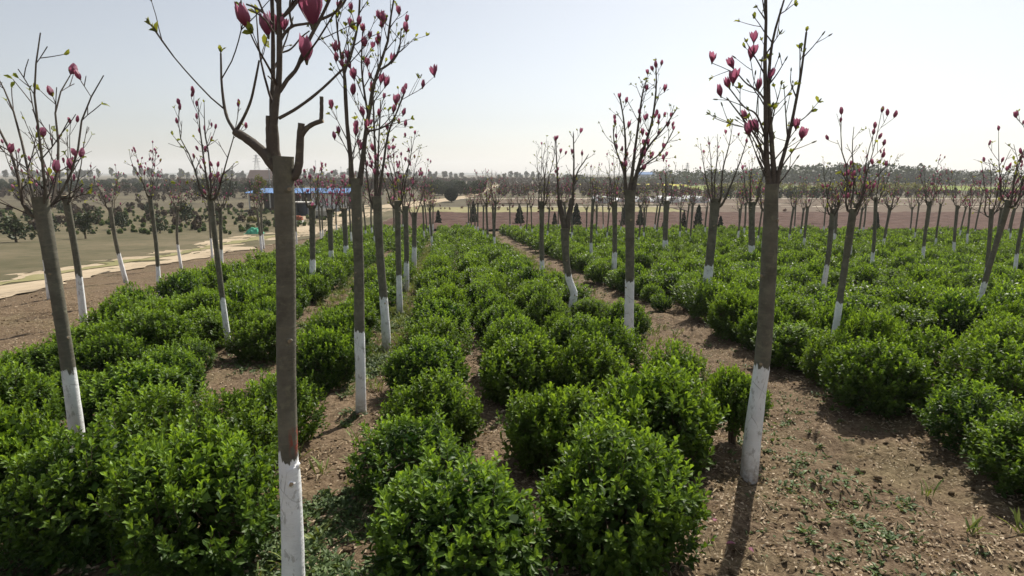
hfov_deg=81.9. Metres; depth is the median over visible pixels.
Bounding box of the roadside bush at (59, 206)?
[56,201,63,210]
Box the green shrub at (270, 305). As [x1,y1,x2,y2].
[238,296,275,323]
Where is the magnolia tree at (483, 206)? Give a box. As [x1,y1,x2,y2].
[476,180,490,234]
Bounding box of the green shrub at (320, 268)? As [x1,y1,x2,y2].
[296,257,339,290]
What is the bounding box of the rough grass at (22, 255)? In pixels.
[0,208,401,285]
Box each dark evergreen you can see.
[193,178,209,202]
[215,179,237,199]
[243,181,255,194]
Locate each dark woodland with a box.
[561,173,687,183]
[650,160,1023,185]
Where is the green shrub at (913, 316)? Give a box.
[875,300,946,340]
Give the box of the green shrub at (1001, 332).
[961,314,1023,387]
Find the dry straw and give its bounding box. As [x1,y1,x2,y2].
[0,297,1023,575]
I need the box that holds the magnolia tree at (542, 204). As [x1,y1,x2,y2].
[530,135,561,272]
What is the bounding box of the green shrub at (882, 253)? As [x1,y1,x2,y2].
[867,244,892,258]
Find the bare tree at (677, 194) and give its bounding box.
[674,191,686,200]
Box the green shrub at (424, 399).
[376,361,485,449]
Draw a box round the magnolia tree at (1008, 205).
[976,109,1023,301]
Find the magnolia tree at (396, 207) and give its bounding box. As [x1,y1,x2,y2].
[368,130,426,313]
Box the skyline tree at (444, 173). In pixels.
[441,171,447,177]
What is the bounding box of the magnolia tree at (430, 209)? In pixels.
[422,181,437,244]
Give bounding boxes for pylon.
[252,155,260,169]
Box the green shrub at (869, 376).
[818,332,947,418]
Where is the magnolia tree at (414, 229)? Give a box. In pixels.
[398,158,431,269]
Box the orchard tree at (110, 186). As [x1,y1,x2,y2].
[104,184,112,191]
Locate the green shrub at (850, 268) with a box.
[831,262,858,273]
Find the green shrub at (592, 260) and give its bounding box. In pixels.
[588,257,604,266]
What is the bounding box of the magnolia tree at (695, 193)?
[686,176,704,238]
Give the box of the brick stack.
[296,216,303,222]
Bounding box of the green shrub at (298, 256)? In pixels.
[296,254,309,260]
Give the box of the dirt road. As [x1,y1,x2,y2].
[0,185,497,297]
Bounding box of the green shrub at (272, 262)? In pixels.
[265,257,275,270]
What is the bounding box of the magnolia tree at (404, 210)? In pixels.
[385,144,422,292]
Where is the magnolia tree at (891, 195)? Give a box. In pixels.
[878,174,903,236]
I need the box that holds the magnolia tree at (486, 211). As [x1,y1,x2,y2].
[474,170,494,237]
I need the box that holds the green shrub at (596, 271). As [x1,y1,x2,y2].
[583,258,612,283]
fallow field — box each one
[474,199,1023,203]
[657,204,1023,211]
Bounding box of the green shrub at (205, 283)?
[172,266,211,289]
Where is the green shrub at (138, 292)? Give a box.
[103,281,156,307]
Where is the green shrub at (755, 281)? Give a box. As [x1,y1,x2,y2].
[734,272,790,294]
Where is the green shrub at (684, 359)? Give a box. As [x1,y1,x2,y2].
[637,338,711,387]
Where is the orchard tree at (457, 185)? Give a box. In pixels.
[453,181,465,194]
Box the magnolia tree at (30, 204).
[1,139,64,299]
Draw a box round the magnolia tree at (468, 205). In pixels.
[463,187,473,225]
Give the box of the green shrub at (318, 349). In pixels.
[296,322,355,394]
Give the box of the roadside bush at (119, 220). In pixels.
[108,211,128,228]
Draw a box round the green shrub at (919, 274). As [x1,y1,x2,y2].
[900,264,943,284]
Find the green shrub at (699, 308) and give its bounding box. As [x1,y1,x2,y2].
[681,277,731,321]
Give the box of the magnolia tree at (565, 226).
[548,127,594,317]
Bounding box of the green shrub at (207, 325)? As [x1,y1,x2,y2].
[169,303,237,350]
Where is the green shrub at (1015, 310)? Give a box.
[979,297,1023,325]
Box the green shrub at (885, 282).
[871,275,918,295]
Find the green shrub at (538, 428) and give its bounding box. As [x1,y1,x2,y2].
[494,379,610,481]
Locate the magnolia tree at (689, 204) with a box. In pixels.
[681,180,698,232]
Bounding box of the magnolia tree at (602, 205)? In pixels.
[597,189,608,227]
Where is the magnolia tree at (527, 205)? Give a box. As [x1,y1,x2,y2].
[521,184,534,231]
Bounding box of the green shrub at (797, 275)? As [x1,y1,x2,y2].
[776,264,819,289]
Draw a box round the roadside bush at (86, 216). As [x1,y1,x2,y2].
[73,210,100,238]
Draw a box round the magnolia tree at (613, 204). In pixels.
[598,150,627,271]
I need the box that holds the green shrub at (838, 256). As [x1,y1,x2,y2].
[831,253,855,264]
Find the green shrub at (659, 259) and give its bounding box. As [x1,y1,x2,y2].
[655,252,672,263]
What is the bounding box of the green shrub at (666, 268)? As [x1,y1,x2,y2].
[647,258,685,283]
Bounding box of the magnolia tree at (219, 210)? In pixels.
[197,163,236,262]
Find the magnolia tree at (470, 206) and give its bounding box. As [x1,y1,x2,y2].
[466,189,477,226]
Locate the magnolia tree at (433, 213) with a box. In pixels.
[426,192,439,233]
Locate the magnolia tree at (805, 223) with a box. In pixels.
[800,174,819,245]
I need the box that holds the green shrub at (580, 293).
[560,282,592,305]
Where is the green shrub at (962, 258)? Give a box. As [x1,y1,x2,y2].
[935,250,978,265]
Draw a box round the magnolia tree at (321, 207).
[313,176,328,237]
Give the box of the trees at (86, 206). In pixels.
[0,200,273,229]
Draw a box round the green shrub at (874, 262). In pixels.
[853,261,891,272]
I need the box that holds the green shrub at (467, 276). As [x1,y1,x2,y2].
[462,264,486,289]
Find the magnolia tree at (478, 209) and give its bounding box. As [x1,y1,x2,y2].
[474,187,486,231]
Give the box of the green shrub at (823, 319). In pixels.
[802,298,865,333]
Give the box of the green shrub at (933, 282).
[914,277,946,288]
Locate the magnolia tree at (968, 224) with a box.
[965,180,988,242]
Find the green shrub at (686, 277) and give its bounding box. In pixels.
[673,270,700,300]
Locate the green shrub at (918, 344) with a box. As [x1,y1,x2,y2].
[886,322,980,391]
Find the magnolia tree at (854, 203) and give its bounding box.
[841,163,876,254]
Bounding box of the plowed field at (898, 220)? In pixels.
[383,211,1021,229]
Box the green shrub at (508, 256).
[490,251,526,266]
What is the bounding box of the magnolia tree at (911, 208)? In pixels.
[903,185,921,230]
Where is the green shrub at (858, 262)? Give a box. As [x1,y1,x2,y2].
[849,259,867,266]
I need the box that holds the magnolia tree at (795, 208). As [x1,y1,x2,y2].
[792,188,803,227]
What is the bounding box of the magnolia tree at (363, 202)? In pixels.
[362,180,366,233]
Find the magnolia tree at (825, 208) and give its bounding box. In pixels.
[816,184,834,228]
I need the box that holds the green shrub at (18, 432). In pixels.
[0,398,68,521]
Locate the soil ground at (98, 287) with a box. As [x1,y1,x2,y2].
[0,175,1023,575]
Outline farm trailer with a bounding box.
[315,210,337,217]
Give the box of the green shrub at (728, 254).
[720,250,744,263]
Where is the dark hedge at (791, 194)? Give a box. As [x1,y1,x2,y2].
[722,186,866,198]
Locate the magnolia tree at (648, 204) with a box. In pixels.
[640,188,654,225]
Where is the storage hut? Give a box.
[295,201,312,215]
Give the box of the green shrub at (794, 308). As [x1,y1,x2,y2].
[775,292,823,324]
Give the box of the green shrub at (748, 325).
[737,304,794,351]
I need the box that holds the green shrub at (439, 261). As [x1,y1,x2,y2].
[418,253,450,273]
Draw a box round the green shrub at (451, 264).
[437,252,457,271]
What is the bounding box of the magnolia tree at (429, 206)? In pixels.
[426,191,435,234]
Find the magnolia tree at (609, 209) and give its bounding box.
[602,182,613,237]
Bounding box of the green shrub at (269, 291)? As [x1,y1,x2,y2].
[240,281,298,317]
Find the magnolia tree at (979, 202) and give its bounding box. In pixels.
[970,174,989,231]
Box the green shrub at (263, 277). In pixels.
[249,272,275,287]
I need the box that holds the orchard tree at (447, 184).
[442,181,450,187]
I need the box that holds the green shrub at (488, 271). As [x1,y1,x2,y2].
[470,264,513,293]
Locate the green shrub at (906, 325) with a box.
[865,310,919,339]
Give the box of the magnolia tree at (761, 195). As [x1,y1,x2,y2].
[751,174,783,245]
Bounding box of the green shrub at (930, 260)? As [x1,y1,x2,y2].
[914,257,938,265]
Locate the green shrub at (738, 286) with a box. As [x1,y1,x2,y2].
[716,277,751,295]
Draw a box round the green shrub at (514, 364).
[478,329,563,410]
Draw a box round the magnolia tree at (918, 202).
[909,175,930,237]
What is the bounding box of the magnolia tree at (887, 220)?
[877,176,908,244]
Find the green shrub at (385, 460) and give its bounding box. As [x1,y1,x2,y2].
[344,403,477,502]
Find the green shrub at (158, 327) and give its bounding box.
[101,301,197,357]
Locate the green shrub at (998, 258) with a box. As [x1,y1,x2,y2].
[973,253,1006,263]
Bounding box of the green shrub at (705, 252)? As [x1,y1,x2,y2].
[700,246,720,257]
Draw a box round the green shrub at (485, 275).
[469,270,505,290]
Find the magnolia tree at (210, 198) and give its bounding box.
[168,86,247,354]
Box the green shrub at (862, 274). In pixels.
[847,261,888,290]
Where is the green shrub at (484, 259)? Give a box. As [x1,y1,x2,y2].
[458,251,489,271]
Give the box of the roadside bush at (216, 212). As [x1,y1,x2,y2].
[202,202,220,220]
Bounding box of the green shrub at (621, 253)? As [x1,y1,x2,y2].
[605,246,624,262]
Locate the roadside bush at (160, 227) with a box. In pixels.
[149,213,169,232]
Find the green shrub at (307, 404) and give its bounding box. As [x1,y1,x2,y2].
[225,368,330,452]
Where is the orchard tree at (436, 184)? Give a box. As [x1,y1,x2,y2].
[433,182,443,194]
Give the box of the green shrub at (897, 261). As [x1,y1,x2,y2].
[882,251,927,269]
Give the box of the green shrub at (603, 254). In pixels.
[596,249,607,259]
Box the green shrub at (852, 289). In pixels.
[836,283,857,295]
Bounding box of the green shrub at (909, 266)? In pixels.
[892,260,924,273]
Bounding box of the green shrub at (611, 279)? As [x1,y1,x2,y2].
[602,266,650,289]
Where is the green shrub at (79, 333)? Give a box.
[35,320,117,370]
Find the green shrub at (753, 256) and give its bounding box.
[734,249,760,264]
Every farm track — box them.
[473,198,1009,198]
[488,206,1023,206]
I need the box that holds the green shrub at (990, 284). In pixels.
[969,277,1023,296]
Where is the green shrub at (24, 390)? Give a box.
[0,358,67,432]
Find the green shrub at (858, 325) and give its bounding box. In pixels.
[832,304,905,353]
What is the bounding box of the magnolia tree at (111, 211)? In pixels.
[85,164,128,282]
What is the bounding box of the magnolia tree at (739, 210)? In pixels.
[732,185,749,237]
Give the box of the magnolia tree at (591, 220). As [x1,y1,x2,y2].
[582,163,602,255]
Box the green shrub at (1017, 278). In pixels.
[989,269,1023,287]
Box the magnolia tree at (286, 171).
[144,0,356,575]
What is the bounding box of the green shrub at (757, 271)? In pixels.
[738,266,781,279]
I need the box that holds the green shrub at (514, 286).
[506,278,527,303]
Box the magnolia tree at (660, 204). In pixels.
[654,182,666,230]
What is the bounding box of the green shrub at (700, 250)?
[691,244,719,258]
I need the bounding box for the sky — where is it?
[0,0,1023,173]
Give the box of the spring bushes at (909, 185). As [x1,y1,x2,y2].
[704,181,937,192]
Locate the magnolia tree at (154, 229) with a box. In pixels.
[125,140,161,295]
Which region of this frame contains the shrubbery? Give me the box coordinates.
[273,222,1023,262]
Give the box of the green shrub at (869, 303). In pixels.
[845,291,887,316]
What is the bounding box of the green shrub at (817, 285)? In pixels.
[790,279,847,301]
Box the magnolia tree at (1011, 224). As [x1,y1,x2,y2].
[1009,183,1023,238]
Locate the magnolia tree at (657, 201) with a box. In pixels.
[653,188,664,228]
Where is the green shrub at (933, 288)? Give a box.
[911,279,952,297]
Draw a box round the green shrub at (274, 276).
[264,271,275,286]
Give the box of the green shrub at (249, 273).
[226,264,263,282]
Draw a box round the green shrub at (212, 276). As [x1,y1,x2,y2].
[194,265,217,289]
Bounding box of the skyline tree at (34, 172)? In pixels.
[30,170,36,176]
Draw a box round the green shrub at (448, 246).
[431,243,454,262]
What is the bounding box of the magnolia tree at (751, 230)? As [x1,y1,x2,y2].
[738,151,769,253]
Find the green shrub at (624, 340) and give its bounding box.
[568,313,649,377]
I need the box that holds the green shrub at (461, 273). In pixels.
[460,265,494,277]
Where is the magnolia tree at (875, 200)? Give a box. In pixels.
[859,148,904,262]
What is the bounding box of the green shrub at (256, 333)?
[217,306,299,364]
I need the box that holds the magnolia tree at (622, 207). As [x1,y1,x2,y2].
[616,196,624,229]
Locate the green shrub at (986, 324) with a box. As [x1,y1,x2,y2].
[960,309,1023,354]
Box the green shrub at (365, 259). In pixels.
[349,250,369,267]
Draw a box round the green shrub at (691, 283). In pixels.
[667,277,726,310]
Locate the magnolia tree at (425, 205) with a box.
[419,180,433,234]
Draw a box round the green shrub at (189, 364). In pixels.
[133,340,208,396]
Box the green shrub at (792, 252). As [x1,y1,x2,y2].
[777,247,803,257]
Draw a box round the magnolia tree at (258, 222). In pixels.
[245,180,262,251]
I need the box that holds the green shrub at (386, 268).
[368,262,395,279]
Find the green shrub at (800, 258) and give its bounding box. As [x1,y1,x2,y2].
[796,248,822,262]
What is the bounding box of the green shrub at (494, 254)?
[487,246,509,267]
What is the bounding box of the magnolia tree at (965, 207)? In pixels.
[959,180,976,235]
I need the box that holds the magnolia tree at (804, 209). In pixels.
[798,185,813,233]
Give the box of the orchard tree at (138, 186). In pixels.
[132,182,142,192]
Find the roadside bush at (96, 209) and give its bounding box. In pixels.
[92,206,101,217]
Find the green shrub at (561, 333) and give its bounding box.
[543,312,604,354]
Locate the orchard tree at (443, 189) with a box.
[436,184,447,194]
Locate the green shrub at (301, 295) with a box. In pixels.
[271,280,311,308]
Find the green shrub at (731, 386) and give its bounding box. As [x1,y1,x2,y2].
[702,361,773,444]
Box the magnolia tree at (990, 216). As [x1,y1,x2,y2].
[969,149,1023,271]
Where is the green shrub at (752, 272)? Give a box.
[728,267,756,285]
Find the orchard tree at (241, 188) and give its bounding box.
[236,183,244,192]
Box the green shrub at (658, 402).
[589,352,730,479]
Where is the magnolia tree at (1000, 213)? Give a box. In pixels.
[991,177,1011,228]
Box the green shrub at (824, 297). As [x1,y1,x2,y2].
[802,286,859,310]
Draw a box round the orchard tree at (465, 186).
[461,184,470,194]
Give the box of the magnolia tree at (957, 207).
[944,168,981,251]
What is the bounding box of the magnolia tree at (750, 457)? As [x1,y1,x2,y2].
[706,0,832,483]
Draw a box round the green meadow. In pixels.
[648,186,1019,190]
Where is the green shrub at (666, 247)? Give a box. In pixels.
[655,244,674,253]
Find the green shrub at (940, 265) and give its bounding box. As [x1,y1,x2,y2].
[925,261,954,272]
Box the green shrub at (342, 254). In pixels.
[328,248,350,270]
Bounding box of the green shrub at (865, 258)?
[849,253,883,263]
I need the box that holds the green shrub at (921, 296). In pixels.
[880,279,941,326]
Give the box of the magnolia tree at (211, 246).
[193,173,216,259]
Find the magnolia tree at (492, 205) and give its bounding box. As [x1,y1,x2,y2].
[480,175,503,235]
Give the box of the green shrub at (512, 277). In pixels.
[504,269,518,286]
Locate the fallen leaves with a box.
[0,291,1023,575]
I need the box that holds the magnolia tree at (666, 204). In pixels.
[656,160,676,248]
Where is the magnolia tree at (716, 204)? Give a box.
[696,118,750,282]
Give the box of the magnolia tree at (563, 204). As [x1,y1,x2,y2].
[554,170,577,217]
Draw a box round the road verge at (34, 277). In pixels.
[0,232,298,284]
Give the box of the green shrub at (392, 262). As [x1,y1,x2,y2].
[384,254,419,281]
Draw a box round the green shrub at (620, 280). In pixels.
[615,260,645,293]
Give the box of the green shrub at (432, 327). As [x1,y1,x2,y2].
[389,313,476,368]
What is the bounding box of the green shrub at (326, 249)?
[321,245,337,252]
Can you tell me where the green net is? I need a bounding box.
[245,227,263,233]
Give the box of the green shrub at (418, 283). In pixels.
[413,267,442,292]
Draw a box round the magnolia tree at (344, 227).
[324,170,350,253]
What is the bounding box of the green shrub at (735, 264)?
[728,260,753,269]
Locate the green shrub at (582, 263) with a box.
[571,252,604,272]
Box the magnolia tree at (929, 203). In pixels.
[914,154,946,257]
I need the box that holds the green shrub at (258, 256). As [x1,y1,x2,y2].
[243,248,274,263]
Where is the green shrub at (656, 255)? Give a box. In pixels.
[649,250,670,268]
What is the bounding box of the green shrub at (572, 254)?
[569,247,586,268]
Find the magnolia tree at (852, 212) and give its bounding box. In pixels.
[825,106,897,339]
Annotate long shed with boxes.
[245,188,350,210]
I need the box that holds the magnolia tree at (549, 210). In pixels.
[546,183,556,234]
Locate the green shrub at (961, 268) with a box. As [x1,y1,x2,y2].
[949,262,983,284]
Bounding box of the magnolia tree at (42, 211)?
[0,33,108,446]
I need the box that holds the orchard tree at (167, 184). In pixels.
[166,182,178,190]
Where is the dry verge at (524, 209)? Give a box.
[408,207,682,212]
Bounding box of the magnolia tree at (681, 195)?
[675,182,690,236]
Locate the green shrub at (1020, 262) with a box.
[1003,254,1023,269]
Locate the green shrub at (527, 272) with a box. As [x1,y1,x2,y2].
[509,261,550,285]
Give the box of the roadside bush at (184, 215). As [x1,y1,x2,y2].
[175,201,193,224]
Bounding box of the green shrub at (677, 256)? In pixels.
[659,250,698,262]
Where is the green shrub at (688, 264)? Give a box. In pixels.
[676,255,704,272]
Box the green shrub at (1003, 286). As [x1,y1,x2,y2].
[984,278,1023,304]
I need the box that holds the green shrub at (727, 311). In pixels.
[702,283,758,342]
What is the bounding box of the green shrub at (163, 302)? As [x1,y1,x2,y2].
[125,293,187,314]
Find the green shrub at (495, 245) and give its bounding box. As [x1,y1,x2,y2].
[482,243,508,258]
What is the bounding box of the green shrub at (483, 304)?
[471,291,520,329]
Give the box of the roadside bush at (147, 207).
[143,203,154,213]
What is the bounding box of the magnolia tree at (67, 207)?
[20,111,95,324]
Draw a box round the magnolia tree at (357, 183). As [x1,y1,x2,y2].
[306,0,436,414]
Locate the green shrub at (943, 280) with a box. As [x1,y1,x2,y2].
[934,273,963,290]
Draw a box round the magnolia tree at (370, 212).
[365,181,373,232]
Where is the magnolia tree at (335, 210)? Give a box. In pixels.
[329,186,342,229]
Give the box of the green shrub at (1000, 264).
[993,262,1022,272]
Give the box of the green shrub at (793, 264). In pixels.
[778,261,807,269]
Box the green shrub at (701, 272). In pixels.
[688,266,714,278]
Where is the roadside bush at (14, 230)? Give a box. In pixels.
[0,215,37,241]
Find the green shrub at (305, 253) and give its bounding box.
[296,248,309,258]
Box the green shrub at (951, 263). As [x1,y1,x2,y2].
[929,257,965,269]
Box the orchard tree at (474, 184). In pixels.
[471,180,485,193]
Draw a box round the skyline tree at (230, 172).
[225,170,234,178]
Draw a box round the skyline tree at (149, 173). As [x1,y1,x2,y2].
[146,167,152,178]
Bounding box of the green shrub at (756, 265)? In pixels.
[734,259,760,272]
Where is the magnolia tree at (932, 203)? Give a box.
[925,186,939,225]
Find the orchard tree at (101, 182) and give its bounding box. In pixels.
[98,179,107,187]
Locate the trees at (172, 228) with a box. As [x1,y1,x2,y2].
[0,206,362,234]
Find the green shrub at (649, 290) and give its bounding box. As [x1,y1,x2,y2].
[639,281,665,302]
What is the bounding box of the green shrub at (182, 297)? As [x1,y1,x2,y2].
[158,291,195,303]
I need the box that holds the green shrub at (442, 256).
[424,251,451,263]
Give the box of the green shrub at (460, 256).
[453,250,477,266]
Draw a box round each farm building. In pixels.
[247,170,272,179]
[638,172,654,177]
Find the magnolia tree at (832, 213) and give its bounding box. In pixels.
[815,161,856,285]
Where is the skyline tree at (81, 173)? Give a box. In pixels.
[73,171,83,177]
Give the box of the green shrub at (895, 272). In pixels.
[872,265,912,284]
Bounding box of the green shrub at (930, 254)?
[916,248,942,260]
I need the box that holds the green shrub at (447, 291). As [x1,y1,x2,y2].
[422,282,472,313]
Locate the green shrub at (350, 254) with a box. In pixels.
[343,248,369,272]
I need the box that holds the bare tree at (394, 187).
[388,182,401,195]
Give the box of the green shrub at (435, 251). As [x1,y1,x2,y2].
[429,246,455,260]
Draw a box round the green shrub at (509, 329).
[476,311,550,367]
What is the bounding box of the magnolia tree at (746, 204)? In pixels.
[735,176,755,232]
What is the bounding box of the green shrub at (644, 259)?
[634,248,653,271]
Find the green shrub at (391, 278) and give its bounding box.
[385,267,407,291]
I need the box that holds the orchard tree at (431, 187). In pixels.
[420,181,434,194]
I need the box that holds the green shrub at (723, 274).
[712,264,740,282]
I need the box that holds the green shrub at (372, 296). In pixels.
[348,287,390,318]
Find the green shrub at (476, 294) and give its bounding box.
[457,278,500,323]
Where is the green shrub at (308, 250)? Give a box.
[296,246,322,253]
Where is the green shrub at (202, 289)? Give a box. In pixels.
[189,284,218,294]
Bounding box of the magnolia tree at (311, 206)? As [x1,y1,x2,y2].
[294,162,328,275]
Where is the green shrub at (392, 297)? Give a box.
[364,276,407,306]
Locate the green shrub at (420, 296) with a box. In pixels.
[411,285,439,311]
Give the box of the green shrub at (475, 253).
[462,249,487,259]
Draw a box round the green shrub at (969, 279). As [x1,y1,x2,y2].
[955,268,997,289]
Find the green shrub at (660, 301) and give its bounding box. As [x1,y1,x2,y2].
[650,292,674,312]
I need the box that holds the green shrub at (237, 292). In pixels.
[215,279,264,319]
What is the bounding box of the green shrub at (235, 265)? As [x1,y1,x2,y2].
[222,258,245,272]
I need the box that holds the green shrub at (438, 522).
[348,437,563,575]
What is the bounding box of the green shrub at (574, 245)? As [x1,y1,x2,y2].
[561,242,585,260]
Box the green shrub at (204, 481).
[87,414,280,575]
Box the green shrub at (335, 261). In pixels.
[322,256,342,265]
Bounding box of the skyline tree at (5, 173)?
[2,170,8,177]
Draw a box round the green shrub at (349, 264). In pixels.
[321,249,353,278]
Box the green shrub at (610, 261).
[603,253,622,274]
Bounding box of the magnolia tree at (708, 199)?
[700,190,711,231]
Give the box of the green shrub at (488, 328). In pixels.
[474,315,539,352]
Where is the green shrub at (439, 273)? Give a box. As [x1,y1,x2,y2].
[420,262,464,289]
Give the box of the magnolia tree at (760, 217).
[755,180,763,240]
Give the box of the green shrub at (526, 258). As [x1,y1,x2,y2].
[512,254,530,261]
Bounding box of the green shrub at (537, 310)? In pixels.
[521,290,572,327]
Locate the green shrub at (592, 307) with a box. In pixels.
[570,296,610,323]
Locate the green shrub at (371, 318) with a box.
[320,297,380,331]
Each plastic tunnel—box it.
[591,195,610,202]
[656,196,679,202]
[683,195,706,202]
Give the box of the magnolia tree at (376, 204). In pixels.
[348,72,406,351]
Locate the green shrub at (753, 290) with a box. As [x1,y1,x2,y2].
[746,287,779,302]
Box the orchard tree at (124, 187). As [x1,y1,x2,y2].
[122,184,130,191]
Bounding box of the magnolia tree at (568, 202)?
[562,177,577,239]
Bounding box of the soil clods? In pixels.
[1,294,1023,575]
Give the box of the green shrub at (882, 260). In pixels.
[874,255,893,268]
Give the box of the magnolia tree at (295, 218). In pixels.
[294,180,298,246]
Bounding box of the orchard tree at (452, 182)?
[449,179,456,187]
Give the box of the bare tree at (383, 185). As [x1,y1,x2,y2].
[379,178,388,194]
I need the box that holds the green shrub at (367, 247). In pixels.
[363,242,375,262]
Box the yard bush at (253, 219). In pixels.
[247,216,256,222]
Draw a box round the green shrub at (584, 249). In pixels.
[571,245,590,253]
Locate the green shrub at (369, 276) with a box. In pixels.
[349,266,387,295]
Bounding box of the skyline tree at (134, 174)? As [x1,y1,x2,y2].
[132,166,138,177]
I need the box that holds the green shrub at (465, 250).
[457,245,481,256]
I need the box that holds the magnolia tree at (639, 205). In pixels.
[635,180,649,239]
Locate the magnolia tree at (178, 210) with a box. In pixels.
[157,167,191,268]
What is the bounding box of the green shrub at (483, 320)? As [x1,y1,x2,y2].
[473,301,524,341]
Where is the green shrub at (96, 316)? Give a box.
[75,291,146,329]
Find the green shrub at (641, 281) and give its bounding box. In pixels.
[634,271,665,297]
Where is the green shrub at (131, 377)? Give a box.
[61,355,201,433]
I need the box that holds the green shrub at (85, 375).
[46,368,103,412]
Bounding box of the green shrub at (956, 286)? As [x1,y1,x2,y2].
[931,283,991,316]
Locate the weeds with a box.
[0,272,1014,575]
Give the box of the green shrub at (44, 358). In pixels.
[0,339,85,386]
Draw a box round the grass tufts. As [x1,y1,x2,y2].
[29,233,1023,575]
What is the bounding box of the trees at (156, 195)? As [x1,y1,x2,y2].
[0,185,272,202]
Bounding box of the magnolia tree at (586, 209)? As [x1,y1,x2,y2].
[580,191,590,230]
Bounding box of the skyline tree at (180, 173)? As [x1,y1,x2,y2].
[177,168,184,176]
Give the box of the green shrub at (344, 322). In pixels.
[304,305,375,362]
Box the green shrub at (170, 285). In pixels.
[146,268,204,299]
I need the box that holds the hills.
[0,172,1023,174]
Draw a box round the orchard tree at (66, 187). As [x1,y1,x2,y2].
[64,183,73,191]
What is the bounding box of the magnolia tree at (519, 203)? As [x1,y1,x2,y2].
[512,183,525,227]
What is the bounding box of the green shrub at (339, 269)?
[303,254,347,289]
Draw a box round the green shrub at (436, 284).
[421,276,454,290]
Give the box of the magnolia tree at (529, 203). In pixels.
[524,185,537,231]
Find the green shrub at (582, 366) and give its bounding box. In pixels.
[543,325,629,402]
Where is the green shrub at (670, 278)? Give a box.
[656,268,697,296]
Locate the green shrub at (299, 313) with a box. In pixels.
[296,298,303,321]
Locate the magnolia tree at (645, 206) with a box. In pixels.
[639,186,652,236]
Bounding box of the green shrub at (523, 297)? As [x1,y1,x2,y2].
[514,279,562,310]
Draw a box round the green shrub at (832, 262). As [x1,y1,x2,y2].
[802,253,841,270]
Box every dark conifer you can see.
[435,210,441,222]
[469,201,476,221]
[514,206,524,222]
[552,212,556,223]
[572,203,582,224]
[619,204,624,224]
[636,210,642,224]
[681,211,685,227]
[693,204,702,227]
[718,216,723,226]
[870,212,880,230]
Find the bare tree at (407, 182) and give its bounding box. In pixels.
[401,178,417,195]
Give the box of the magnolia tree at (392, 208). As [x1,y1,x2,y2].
[383,183,394,230]
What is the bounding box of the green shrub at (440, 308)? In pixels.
[404,296,474,339]
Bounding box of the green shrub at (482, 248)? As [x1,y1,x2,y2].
[466,246,486,253]
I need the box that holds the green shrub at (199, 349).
[165,335,217,370]
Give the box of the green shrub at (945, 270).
[911,263,957,280]
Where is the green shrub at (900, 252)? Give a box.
[890,247,915,261]
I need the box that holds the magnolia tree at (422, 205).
[417,182,428,237]
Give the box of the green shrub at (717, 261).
[713,255,733,271]
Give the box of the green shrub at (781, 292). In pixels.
[758,284,794,299]
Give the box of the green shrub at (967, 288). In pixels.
[948,285,978,295]
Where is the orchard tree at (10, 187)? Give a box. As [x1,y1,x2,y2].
[8,182,17,190]
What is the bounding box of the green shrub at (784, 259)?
[777,252,798,266]
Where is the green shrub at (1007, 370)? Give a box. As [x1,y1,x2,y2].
[932,334,1023,416]
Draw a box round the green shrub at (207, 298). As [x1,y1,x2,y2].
[173,284,247,332]
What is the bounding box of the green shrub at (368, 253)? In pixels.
[350,248,372,265]
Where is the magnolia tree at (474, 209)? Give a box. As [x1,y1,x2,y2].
[467,186,479,228]
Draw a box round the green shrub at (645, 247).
[634,239,659,254]
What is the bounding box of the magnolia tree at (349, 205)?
[338,172,355,240]
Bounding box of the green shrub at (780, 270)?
[777,261,788,279]
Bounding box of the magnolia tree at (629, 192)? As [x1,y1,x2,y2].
[598,58,680,344]
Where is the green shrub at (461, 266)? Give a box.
[454,253,489,277]
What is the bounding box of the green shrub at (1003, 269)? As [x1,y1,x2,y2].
[982,262,1020,278]
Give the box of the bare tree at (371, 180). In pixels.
[369,177,379,191]
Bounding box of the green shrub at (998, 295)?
[986,280,1023,313]
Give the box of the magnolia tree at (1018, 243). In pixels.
[1010,157,1023,270]
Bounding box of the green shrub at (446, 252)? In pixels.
[425,247,454,263]
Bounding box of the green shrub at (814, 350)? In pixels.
[790,327,867,387]
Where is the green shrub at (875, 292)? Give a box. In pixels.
[845,280,890,300]
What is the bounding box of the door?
[298,204,303,214]
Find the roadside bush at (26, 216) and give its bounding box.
[25,209,33,221]
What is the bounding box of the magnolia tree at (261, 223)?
[250,184,269,248]
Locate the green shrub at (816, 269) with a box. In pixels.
[798,259,831,279]
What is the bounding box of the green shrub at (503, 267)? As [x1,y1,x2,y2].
[494,257,523,275]
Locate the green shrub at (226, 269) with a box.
[204,258,233,282]
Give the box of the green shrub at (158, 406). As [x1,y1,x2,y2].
[73,376,221,447]
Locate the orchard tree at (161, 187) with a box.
[159,184,168,191]
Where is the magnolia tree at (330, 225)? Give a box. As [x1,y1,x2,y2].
[313,171,346,256]
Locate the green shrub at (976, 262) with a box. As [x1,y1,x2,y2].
[963,259,1010,269]
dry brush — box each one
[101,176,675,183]
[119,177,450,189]
[497,181,726,195]
[689,187,1022,197]
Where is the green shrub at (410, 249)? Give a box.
[391,245,418,260]
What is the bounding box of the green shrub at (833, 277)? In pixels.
[815,268,855,288]
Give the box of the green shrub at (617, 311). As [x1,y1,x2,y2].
[602,297,652,335]
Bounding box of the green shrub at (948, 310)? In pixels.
[927,285,995,341]
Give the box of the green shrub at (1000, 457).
[959,401,1023,499]
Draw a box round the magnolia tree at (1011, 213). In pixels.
[1007,182,1017,231]
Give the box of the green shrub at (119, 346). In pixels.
[74,330,158,378]
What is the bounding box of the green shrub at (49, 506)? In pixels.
[0,407,171,575]
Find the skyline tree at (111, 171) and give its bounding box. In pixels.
[108,167,113,176]
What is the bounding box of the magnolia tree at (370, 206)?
[364,174,384,240]
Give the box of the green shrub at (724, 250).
[717,244,735,255]
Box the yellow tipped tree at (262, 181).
[252,174,266,210]

